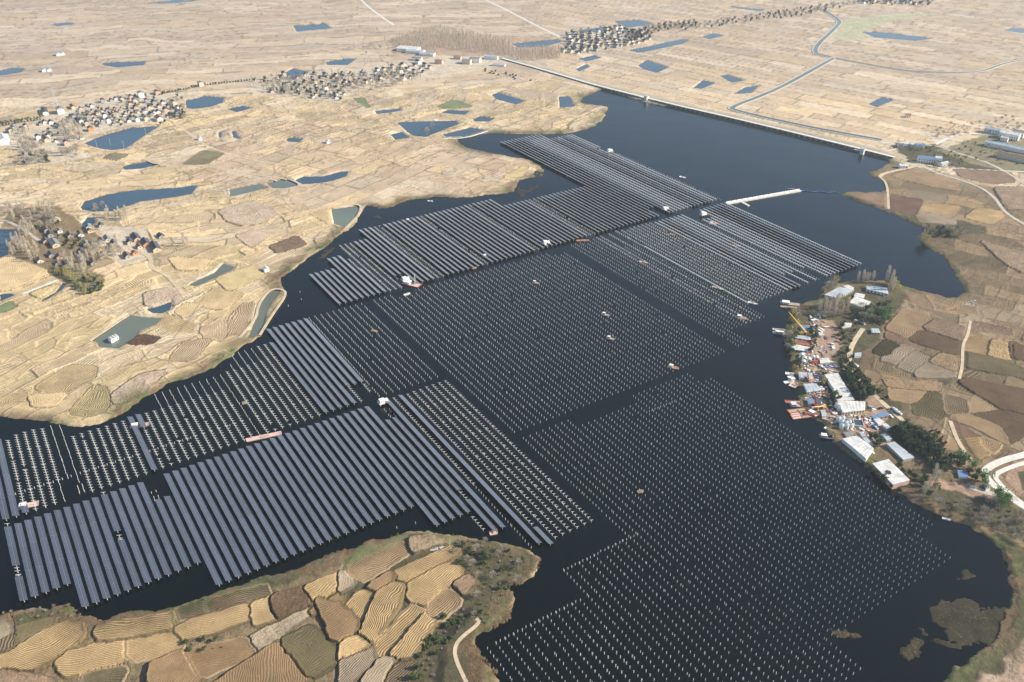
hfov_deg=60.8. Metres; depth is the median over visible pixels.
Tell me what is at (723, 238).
mounting rack row
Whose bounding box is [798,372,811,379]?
workshop shed
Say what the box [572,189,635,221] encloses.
solar panel row
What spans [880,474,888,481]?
evergreen tree
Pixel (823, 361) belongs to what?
workshop shed
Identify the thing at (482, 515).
solar panel row
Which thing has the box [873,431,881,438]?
evergreen tree
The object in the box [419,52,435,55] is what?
building
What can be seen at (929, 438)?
evergreen tree
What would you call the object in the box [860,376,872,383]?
evergreen tree
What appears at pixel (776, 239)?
solar panel row
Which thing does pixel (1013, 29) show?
pond water
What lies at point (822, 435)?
work boat
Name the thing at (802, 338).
workshop shed
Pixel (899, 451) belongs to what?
workshop shed
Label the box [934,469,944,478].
bare tree
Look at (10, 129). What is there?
house
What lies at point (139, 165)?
pond water
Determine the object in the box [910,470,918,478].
evergreen tree
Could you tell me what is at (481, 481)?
solar panel row
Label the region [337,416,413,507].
solar panel row
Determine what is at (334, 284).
solar panel row
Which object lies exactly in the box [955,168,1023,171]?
estate lane
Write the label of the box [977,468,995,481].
bright tree
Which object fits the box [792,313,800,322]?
yellow tree
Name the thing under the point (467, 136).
pond bund path
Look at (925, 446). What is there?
evergreen tree
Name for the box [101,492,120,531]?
solar panel row
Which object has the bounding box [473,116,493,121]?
pond water
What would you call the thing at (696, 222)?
mounting rack row
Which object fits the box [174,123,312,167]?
field path
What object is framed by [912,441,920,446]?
evergreen tree
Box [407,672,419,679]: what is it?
green tree
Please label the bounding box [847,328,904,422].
yard road
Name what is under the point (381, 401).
transformer platform
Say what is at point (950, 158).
estate trees
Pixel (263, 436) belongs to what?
barge
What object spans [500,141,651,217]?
solar panel row
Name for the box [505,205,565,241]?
solar panel row
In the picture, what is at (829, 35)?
canal bank
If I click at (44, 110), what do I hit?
house
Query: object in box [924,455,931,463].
evergreen tree
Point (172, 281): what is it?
hamlet lane
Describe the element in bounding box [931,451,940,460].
evergreen tree
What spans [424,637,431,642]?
green tree
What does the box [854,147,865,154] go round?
intake tower
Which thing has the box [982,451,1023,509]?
road
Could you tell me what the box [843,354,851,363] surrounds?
evergreen tree
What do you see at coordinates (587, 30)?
pond water
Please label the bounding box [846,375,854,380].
evergreen tree
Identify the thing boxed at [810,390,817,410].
crane
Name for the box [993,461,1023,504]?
flood wall lane
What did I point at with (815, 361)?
shed
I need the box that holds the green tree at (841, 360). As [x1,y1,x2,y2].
[838,357,843,363]
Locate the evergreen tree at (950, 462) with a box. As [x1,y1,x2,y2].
[945,458,954,467]
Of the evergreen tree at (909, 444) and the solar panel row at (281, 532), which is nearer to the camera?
the solar panel row at (281, 532)
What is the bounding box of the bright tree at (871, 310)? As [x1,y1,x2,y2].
[867,307,873,314]
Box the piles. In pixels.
[15,151,949,650]
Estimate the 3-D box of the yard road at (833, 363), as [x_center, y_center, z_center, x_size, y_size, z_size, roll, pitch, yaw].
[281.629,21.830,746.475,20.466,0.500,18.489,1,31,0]
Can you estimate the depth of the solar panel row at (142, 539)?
561.90 m
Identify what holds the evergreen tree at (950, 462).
on the ground
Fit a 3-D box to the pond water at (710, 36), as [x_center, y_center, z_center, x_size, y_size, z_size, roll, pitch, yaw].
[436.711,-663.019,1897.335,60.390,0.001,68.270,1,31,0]
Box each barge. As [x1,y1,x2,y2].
[18,500,38,509]
[130,422,148,428]
[246,431,281,441]
[401,276,421,287]
[780,300,800,305]
[780,305,797,307]
[785,400,799,403]
[787,408,804,412]
[789,402,800,407]
[790,410,806,414]
[790,413,804,416]
[792,415,813,419]
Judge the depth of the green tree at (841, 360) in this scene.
745.76 m
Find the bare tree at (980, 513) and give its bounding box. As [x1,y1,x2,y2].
[977,510,986,519]
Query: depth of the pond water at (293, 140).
1258.84 m
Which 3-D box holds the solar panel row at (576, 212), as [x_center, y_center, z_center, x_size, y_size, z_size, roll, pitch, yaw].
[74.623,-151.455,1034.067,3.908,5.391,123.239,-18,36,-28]
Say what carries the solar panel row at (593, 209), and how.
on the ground
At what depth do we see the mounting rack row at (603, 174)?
1144.33 m
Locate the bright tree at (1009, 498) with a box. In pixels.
[1002,493,1012,504]
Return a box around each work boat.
[489,530,497,535]
[668,363,678,369]
[736,314,746,319]
[773,330,784,334]
[788,382,797,388]
[819,433,833,439]
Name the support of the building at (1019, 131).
on the ground
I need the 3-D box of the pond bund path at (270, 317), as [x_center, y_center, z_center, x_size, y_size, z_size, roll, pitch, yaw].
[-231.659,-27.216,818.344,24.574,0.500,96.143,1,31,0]
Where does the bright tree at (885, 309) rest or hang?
on the ground
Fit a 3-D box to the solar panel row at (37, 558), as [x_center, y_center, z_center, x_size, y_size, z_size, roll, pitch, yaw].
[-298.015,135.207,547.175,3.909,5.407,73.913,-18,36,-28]
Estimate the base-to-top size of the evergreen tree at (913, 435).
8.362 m
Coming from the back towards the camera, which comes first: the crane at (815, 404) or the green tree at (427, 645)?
the crane at (815, 404)
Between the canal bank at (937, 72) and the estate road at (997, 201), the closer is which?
the estate road at (997, 201)
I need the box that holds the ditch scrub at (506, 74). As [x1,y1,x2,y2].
[484,68,540,82]
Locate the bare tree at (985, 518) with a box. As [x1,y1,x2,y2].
[980,515,990,524]
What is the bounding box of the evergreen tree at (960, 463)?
[956,459,964,467]
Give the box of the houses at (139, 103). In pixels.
[75,89,184,124]
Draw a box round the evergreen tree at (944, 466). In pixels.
[940,460,948,471]
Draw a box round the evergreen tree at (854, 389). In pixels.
[852,382,859,392]
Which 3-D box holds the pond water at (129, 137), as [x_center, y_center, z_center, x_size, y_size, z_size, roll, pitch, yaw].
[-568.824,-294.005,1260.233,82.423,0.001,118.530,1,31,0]
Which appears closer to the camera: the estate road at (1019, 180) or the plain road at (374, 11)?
the estate road at (1019, 180)
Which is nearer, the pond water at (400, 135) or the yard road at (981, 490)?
the yard road at (981, 490)
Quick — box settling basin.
[845,418,863,427]
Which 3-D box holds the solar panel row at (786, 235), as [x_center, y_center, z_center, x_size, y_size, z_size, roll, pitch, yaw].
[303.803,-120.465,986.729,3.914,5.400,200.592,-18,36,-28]
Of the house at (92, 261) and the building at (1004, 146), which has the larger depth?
the building at (1004, 146)
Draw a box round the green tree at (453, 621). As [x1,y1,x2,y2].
[449,618,456,624]
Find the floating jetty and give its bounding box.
[726,189,800,205]
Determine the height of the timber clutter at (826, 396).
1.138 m
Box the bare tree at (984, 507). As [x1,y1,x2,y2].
[979,504,990,513]
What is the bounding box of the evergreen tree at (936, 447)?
[933,444,944,452]
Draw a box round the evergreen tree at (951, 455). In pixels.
[947,452,958,460]
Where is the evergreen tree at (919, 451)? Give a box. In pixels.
[915,447,924,455]
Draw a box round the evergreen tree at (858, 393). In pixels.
[854,388,867,398]
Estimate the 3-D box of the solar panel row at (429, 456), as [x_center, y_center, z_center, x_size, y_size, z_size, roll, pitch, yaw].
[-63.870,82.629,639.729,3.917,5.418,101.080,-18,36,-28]
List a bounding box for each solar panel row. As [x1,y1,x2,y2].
[0,439,18,517]
[0,479,8,520]
[4,523,19,566]
[14,523,38,597]
[15,575,27,601]
[20,503,28,513]
[24,520,49,593]
[34,516,59,589]
[44,513,70,585]
[54,510,88,606]
[63,507,99,603]
[73,503,110,599]
[83,500,120,595]
[92,497,130,591]
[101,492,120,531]
[110,491,151,583]
[118,539,141,587]
[119,488,161,579]
[127,417,156,470]
[128,485,171,575]
[135,414,146,428]
[137,482,180,571]
[155,499,190,568]
[164,473,221,585]
[164,496,200,563]
[172,470,231,580]
[181,468,241,577]
[189,465,250,572]
[197,462,259,570]
[206,459,269,566]
[214,456,278,561]
[222,454,287,557]
[230,451,296,553]
[238,448,305,550]
[246,446,314,547]
[254,443,323,544]
[262,441,331,541]
[267,329,335,410]
[269,342,328,413]
[269,438,340,536]
[273,327,341,408]
[278,435,348,534]
[279,325,349,406]
[285,323,356,402]
[285,433,356,530]
[292,322,350,385]
[293,430,365,525]
[298,320,356,383]
[300,428,373,524]
[303,318,362,382]
[307,425,381,520]
[309,274,341,303]
[314,272,346,303]
[315,423,389,517]
[320,271,352,300]
[322,420,398,514]
[326,270,358,298]
[327,258,369,295]
[329,418,405,511]
[331,268,363,298]
[332,257,374,294]
[337,255,380,294]
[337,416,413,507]
[343,413,439,524]
[351,411,446,522]
[354,241,396,275]
[358,229,423,282]
[358,268,385,291]
[358,409,454,519]
[359,240,400,273]
[363,228,428,279]
[364,239,418,282]
[364,406,462,516]
[368,227,433,278]
[383,224,448,274]
[385,420,469,511]
[387,399,505,528]
[388,223,454,272]
[392,417,461,490]
[393,222,458,270]
[398,221,464,269]
[398,395,541,542]
[402,220,469,268]
[408,219,473,266]
[410,217,478,265]
[415,216,482,263]
[424,214,493,262]
[429,213,497,259]
[433,212,502,258]
[438,211,507,258]
[442,210,511,255]
[447,209,516,255]
[451,208,521,254]
[455,207,526,252]
[460,206,529,252]
[464,205,534,249]
[465,499,497,530]
[472,203,544,247]
[477,202,547,247]
[481,201,552,244]
[485,200,556,243]
[489,199,561,243]
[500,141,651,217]
[504,141,655,216]
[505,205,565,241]
[508,140,659,215]
[509,204,569,239]
[511,139,648,208]
[513,203,573,240]
[515,139,652,207]
[517,202,578,237]
[518,138,668,211]
[521,137,672,210]
[521,201,582,236]
[525,200,587,235]
[533,526,552,544]
[537,197,599,231]
[541,196,603,230]
[545,195,607,229]
[549,194,611,228]
[552,138,694,204]
[552,193,616,227]
[554,137,698,204]
[556,192,619,226]
[561,136,705,202]
[562,192,622,224]
[564,135,708,200]
[565,191,626,223]
[569,190,631,222]
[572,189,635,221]
[576,188,639,220]
[580,187,643,220]
[583,186,647,219]
[661,219,796,286]
[665,218,799,285]
[706,207,841,269]
[710,206,846,268]
[714,205,850,268]
[717,204,853,266]
[721,203,857,264]
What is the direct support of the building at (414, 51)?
on the ground
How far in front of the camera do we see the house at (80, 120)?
1308.18 m
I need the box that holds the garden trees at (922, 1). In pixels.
[855,0,933,5]
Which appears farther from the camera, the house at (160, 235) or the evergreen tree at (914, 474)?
the house at (160, 235)
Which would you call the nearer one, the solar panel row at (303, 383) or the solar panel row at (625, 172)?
the solar panel row at (303, 383)
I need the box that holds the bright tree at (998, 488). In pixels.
[994,485,1005,496]
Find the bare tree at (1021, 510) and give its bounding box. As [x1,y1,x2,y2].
[1016,508,1023,516]
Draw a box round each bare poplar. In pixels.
[885,265,890,281]
[890,272,894,286]
[921,481,927,496]
[932,462,938,478]
[934,470,940,482]
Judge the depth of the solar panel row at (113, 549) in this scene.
553.43 m
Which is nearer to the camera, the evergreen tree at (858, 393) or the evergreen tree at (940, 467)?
the evergreen tree at (940, 467)
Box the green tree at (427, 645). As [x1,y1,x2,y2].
[424,641,429,649]
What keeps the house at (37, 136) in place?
on the ground
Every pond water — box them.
[0,68,23,74]
[0,229,17,257]
[0,294,13,300]
[42,283,65,300]
[52,23,72,25]
[81,185,196,211]
[82,217,94,226]
[85,126,158,149]
[92,315,161,347]
[103,62,144,66]
[122,162,155,169]
[147,0,196,3]
[147,302,170,312]
[186,96,222,108]
[190,264,233,285]
[229,106,251,111]
[230,184,265,196]
[232,131,239,138]
[247,290,279,337]
[267,179,297,187]
[286,68,307,77]
[286,138,301,141]
[294,24,329,31]
[296,171,347,183]
[326,59,354,64]
[331,206,358,226]
[375,108,399,113]
[391,132,407,139]
[398,121,458,136]
[442,110,468,114]
[443,128,483,136]
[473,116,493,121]
[492,93,523,103]
[513,39,560,47]
[559,96,573,107]
[576,65,587,70]
[578,27,602,32]
[579,55,599,60]
[616,20,651,27]
[630,39,687,51]
[639,60,666,72]
[694,80,713,88]
[704,34,721,38]
[721,75,742,81]
[730,6,763,10]
[734,86,757,93]
[862,32,930,40]
[869,97,891,106]
[1006,27,1023,32]
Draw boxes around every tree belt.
[628,19,696,37]
[684,0,870,29]
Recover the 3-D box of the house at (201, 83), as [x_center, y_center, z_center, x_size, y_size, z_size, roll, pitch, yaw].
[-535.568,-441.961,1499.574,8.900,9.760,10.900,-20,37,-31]
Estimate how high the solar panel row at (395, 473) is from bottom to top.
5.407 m
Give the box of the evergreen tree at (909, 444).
[907,439,916,446]
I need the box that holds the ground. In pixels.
[0,0,1023,681]
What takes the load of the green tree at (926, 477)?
on the ground
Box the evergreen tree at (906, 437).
[901,434,913,443]
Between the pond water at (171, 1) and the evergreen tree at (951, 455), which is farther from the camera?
the pond water at (171, 1)
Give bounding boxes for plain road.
[360,0,393,24]
[486,0,560,36]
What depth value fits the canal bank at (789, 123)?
1395.97 m
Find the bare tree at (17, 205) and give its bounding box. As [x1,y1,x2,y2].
[13,203,21,212]
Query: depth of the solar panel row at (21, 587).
521.86 m
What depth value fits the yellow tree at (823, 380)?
719.83 m
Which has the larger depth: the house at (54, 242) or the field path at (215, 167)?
the field path at (215, 167)
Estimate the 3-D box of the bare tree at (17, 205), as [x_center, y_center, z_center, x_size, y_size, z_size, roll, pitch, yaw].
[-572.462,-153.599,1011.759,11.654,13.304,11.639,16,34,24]
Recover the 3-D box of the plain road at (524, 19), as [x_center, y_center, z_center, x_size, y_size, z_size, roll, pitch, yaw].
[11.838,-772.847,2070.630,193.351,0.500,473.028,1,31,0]
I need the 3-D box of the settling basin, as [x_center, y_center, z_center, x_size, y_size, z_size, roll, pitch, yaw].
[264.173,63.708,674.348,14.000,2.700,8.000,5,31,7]
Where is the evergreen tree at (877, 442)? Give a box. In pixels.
[873,439,881,446]
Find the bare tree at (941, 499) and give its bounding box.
[934,497,944,505]
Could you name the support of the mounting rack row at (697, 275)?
on the ground
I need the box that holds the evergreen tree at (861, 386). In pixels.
[857,383,866,389]
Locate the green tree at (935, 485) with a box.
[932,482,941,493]
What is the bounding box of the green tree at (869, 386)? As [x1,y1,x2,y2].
[865,384,874,393]
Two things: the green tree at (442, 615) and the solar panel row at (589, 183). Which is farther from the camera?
the solar panel row at (589, 183)
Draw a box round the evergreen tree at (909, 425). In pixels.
[903,420,912,428]
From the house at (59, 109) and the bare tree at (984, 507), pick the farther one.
the house at (59, 109)
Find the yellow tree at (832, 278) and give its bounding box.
[828,275,839,282]
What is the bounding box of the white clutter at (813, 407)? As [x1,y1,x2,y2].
[801,314,876,453]
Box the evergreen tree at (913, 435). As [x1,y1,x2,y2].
[910,433,918,438]
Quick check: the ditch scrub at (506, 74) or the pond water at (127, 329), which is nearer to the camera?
the pond water at (127, 329)
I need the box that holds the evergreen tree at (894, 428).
[890,424,897,431]
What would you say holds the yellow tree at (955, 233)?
on the ground
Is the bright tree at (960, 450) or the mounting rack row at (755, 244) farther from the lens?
the mounting rack row at (755, 244)
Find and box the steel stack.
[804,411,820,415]
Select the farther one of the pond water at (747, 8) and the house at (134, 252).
the pond water at (747, 8)
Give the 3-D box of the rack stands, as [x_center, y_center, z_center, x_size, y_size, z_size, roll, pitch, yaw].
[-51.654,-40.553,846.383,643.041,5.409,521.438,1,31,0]
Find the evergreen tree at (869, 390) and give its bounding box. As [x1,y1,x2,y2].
[866,388,874,396]
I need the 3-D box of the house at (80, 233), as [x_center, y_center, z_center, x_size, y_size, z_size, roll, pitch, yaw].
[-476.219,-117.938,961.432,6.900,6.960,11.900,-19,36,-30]
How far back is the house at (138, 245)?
934.19 m
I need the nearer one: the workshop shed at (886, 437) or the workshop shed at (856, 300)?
the workshop shed at (886, 437)
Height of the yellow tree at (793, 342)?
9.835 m
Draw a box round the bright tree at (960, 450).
[953,448,967,453]
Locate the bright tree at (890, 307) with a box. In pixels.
[884,304,895,309]
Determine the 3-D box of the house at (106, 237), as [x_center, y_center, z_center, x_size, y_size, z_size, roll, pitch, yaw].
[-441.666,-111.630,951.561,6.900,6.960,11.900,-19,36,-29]
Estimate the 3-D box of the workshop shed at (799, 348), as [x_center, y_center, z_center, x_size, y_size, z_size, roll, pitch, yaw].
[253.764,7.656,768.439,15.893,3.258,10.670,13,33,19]
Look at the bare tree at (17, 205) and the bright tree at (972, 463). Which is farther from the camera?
the bare tree at (17, 205)
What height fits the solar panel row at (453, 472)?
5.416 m
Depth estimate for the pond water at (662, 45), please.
1806.34 m
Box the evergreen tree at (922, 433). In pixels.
[916,426,925,439]
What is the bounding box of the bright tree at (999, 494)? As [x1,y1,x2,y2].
[992,487,1008,503]
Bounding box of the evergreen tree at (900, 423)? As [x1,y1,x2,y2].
[899,417,909,429]
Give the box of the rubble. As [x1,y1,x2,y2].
[430,546,444,550]
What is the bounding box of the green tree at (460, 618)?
[457,614,464,621]
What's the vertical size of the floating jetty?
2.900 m
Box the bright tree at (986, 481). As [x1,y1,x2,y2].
[980,475,990,487]
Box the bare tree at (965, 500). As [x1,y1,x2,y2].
[959,498,969,506]
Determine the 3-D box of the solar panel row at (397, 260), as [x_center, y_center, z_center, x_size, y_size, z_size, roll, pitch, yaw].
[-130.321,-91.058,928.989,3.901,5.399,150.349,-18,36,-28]
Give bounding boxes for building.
[396,45,420,51]
[405,49,424,53]
[412,56,421,60]
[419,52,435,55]
[434,59,442,63]
[453,55,461,59]
[462,59,471,63]
[469,57,480,62]
[484,55,497,59]
[492,63,505,66]
[898,141,921,147]
[898,163,908,168]
[915,143,925,148]
[917,155,942,163]
[938,161,948,166]
[984,126,1001,134]
[984,140,1023,153]
[996,151,1023,162]
[998,130,1021,140]
[1000,135,1008,141]
[1012,129,1023,138]
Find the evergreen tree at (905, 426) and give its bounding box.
[897,423,906,432]
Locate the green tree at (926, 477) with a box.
[923,473,929,480]
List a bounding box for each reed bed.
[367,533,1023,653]
[465,554,540,681]
[832,602,994,655]
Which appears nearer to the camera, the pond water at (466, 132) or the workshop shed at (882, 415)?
the workshop shed at (882, 415)
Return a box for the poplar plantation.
[397,25,560,59]
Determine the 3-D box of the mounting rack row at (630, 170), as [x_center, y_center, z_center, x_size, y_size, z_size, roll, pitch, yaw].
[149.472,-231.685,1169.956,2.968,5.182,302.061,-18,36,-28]
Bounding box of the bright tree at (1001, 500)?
[995,496,1012,509]
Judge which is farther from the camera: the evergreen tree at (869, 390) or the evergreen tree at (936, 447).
the evergreen tree at (869, 390)
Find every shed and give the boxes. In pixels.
[791,344,809,352]
[795,335,810,340]
[797,342,809,346]
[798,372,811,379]
[800,325,813,330]
[803,383,820,393]
[807,398,814,406]
[811,359,819,363]
[816,399,821,405]
[819,358,829,364]
[820,410,826,417]
[824,287,853,299]
[824,373,845,391]
[834,388,853,400]
[837,400,864,414]
[842,435,873,461]
[843,431,853,437]
[850,296,870,309]
[854,293,864,298]
[858,432,872,446]
[866,286,887,295]
[871,411,888,419]
[872,459,909,488]
[873,418,883,425]
[881,423,890,431]
[881,433,891,441]
[885,442,913,461]
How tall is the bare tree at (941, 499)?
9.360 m
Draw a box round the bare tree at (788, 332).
[784,330,793,340]
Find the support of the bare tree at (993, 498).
on the ground
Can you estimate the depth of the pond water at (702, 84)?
1548.12 m
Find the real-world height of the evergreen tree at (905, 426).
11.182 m
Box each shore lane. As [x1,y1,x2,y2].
[878,165,917,176]
[880,177,889,208]
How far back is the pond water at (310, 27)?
1933.96 m
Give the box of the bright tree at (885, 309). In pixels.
[881,305,889,314]
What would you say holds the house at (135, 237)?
on the ground
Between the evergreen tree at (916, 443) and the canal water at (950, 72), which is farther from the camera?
the canal water at (950, 72)
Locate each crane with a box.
[787,312,810,335]
[804,367,812,383]
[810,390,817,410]
[811,405,826,409]
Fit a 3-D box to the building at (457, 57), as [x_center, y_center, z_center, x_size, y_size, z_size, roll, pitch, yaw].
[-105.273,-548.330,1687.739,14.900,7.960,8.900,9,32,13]
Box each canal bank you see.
[728,57,879,140]
[734,58,880,138]
[812,10,836,56]
[817,10,841,56]
[834,58,1023,72]
[836,57,1022,71]
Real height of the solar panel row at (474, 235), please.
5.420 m
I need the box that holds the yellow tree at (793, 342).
[791,338,797,345]
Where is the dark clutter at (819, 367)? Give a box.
[797,313,873,441]
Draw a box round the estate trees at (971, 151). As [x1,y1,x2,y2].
[939,140,1023,163]
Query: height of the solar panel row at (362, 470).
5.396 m
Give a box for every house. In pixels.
[0,133,10,145]
[7,127,13,132]
[34,133,40,139]
[35,256,43,262]
[40,106,48,114]
[41,237,48,243]
[42,136,49,141]
[42,225,49,232]
[46,229,53,237]
[46,250,54,257]
[48,238,60,247]
[55,105,64,113]
[55,252,62,259]
[62,139,68,145]
[66,231,73,237]
[76,230,83,236]
[76,247,86,258]
[78,117,83,123]
[81,239,88,246]
[85,113,91,119]
[85,222,91,228]
[87,125,93,131]
[89,258,96,265]
[97,222,103,227]
[103,234,110,241]
[122,251,131,258]
[126,237,133,244]
[130,232,140,241]
[130,250,137,255]
[135,243,142,248]
[137,90,144,97]
[140,237,149,247]
[142,115,148,120]
[149,240,160,252]
[153,89,160,94]
[154,114,163,121]
[156,232,164,238]
[162,106,168,112]
[197,81,203,86]
[262,266,268,271]
[870,328,879,334]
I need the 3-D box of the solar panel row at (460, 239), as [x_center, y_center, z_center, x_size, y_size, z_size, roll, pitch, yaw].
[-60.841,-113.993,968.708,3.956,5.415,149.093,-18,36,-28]
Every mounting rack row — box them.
[526,137,676,211]
[528,136,679,209]
[531,135,683,207]
[536,135,687,208]
[538,134,691,206]
[559,137,701,202]
[599,149,712,201]
[611,152,715,198]
[644,246,748,304]
[655,222,788,289]
[659,221,791,288]
[669,217,783,275]
[673,216,807,282]
[677,215,791,272]
[681,214,816,279]
[699,209,835,273]
[703,208,838,271]
[703,219,804,267]
[707,218,828,275]
[711,217,830,275]
[724,202,861,264]
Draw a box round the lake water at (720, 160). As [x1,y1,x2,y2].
[0,90,1013,681]
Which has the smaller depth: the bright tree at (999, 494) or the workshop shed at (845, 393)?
the bright tree at (999, 494)
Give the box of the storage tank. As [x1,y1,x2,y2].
[839,423,844,429]
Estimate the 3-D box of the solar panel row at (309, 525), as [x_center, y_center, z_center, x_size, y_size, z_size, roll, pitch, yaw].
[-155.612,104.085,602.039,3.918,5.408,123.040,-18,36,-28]
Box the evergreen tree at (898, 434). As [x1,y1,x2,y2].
[895,432,902,438]
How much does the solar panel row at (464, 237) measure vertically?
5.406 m
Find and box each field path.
[131,156,286,179]
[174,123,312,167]
[453,617,480,681]
[948,420,971,461]
[958,320,971,378]
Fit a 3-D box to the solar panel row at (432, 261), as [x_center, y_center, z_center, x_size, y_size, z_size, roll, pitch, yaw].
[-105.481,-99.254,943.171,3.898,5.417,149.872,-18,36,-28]
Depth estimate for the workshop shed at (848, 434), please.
661.03 m
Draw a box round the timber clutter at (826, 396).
[801,313,873,444]
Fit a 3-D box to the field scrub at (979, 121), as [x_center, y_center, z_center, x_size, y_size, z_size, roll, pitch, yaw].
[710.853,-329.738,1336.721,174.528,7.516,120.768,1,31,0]
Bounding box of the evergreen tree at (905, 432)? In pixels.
[899,426,911,436]
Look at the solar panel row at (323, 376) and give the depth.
735.58 m
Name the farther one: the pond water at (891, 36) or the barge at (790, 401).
the pond water at (891, 36)
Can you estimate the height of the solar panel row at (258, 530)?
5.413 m
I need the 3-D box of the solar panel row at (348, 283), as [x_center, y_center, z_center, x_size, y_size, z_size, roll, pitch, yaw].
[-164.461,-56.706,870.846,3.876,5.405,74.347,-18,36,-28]
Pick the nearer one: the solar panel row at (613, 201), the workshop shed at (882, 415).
the workshop shed at (882, 415)
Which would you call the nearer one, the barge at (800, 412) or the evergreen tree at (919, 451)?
the evergreen tree at (919, 451)
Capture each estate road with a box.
[882,140,1023,183]
[906,159,1023,224]
[935,133,992,144]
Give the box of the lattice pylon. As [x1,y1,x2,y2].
[50,87,57,106]
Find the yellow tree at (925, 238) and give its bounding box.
[916,233,929,242]
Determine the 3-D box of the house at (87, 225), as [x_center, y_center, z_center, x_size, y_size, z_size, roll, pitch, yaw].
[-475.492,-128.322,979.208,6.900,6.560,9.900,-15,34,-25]
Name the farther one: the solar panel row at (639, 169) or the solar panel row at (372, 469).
the solar panel row at (639, 169)
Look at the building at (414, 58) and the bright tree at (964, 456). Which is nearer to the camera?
the bright tree at (964, 456)
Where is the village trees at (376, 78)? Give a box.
[341,67,420,92]
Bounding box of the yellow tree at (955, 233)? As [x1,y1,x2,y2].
[951,230,961,236]
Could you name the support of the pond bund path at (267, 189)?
on the ground
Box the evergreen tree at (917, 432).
[910,425,918,434]
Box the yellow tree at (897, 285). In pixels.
[889,280,900,287]
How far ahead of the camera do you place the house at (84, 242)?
937.74 m
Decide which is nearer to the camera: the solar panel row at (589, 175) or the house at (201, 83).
the solar panel row at (589, 175)
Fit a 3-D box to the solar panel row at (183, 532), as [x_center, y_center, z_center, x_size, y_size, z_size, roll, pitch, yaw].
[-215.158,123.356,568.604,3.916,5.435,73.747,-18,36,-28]
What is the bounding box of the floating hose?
[801,190,837,192]
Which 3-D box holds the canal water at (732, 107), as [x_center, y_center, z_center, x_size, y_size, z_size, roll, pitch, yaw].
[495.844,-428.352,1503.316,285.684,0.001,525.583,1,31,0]
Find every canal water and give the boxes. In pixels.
[729,58,881,140]
[813,9,840,56]
[837,58,1023,72]
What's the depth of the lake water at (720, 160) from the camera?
660.12 m
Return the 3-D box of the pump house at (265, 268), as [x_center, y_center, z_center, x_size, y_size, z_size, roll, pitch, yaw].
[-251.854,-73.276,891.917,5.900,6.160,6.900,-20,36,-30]
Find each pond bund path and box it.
[22,279,58,293]
[88,315,128,340]
[210,177,276,187]
[223,178,299,197]
[238,288,286,337]
[303,204,361,229]
[442,131,487,138]
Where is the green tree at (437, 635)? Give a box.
[434,630,441,642]
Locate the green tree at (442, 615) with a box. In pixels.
[439,612,446,618]
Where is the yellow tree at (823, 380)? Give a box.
[821,377,826,383]
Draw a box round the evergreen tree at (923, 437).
[919,432,927,439]
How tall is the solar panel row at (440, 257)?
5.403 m
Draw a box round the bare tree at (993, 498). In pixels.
[989,495,998,504]
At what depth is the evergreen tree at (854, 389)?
707.19 m
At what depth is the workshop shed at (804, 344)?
774.68 m
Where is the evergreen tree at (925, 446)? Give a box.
[918,444,928,451]
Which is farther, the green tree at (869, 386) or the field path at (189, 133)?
the field path at (189, 133)
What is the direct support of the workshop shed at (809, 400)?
on the ground
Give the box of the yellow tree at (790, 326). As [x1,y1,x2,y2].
[785,324,793,331]
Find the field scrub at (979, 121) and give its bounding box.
[926,114,1023,136]
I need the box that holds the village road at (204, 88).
[0,59,490,126]
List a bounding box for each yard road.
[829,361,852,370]
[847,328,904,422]
[969,485,1018,500]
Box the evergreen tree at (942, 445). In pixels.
[931,439,945,447]
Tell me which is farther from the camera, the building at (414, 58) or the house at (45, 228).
the building at (414, 58)
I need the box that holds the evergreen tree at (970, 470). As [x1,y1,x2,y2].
[966,468,975,474]
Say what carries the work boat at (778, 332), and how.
on the lake water at (720, 160)
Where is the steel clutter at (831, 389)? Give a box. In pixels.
[801,317,874,440]
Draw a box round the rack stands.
[5,198,780,471]
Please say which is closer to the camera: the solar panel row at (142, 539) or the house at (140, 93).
the solar panel row at (142, 539)
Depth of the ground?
1074.40 m
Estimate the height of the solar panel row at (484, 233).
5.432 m
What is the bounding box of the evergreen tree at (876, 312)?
[873,308,878,316]
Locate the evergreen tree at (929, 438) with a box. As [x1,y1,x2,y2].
[924,435,938,443]
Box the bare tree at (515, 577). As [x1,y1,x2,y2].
[512,573,522,583]
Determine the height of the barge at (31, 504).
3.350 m
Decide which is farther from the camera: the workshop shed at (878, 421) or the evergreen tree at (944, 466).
the workshop shed at (878, 421)
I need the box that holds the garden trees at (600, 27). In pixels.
[564,23,650,52]
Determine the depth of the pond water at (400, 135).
1279.62 m
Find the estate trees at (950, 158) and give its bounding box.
[893,143,967,166]
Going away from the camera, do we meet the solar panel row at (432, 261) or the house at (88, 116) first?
the solar panel row at (432, 261)
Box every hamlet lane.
[0,219,41,241]
[130,248,183,293]
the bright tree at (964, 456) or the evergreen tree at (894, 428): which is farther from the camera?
the evergreen tree at (894, 428)
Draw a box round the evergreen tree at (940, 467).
[932,462,941,469]
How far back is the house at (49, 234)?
957.40 m
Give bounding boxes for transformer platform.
[377,397,389,406]
[400,276,410,280]
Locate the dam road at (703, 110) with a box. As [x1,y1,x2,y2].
[501,58,895,157]
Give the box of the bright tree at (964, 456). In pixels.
[955,453,967,460]
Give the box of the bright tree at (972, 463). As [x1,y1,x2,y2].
[967,458,982,467]
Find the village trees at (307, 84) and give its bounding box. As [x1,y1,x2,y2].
[253,68,342,99]
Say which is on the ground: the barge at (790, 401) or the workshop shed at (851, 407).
the workshop shed at (851, 407)
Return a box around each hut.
[108,334,118,342]
[841,323,851,327]
[854,352,861,357]
[957,470,967,478]

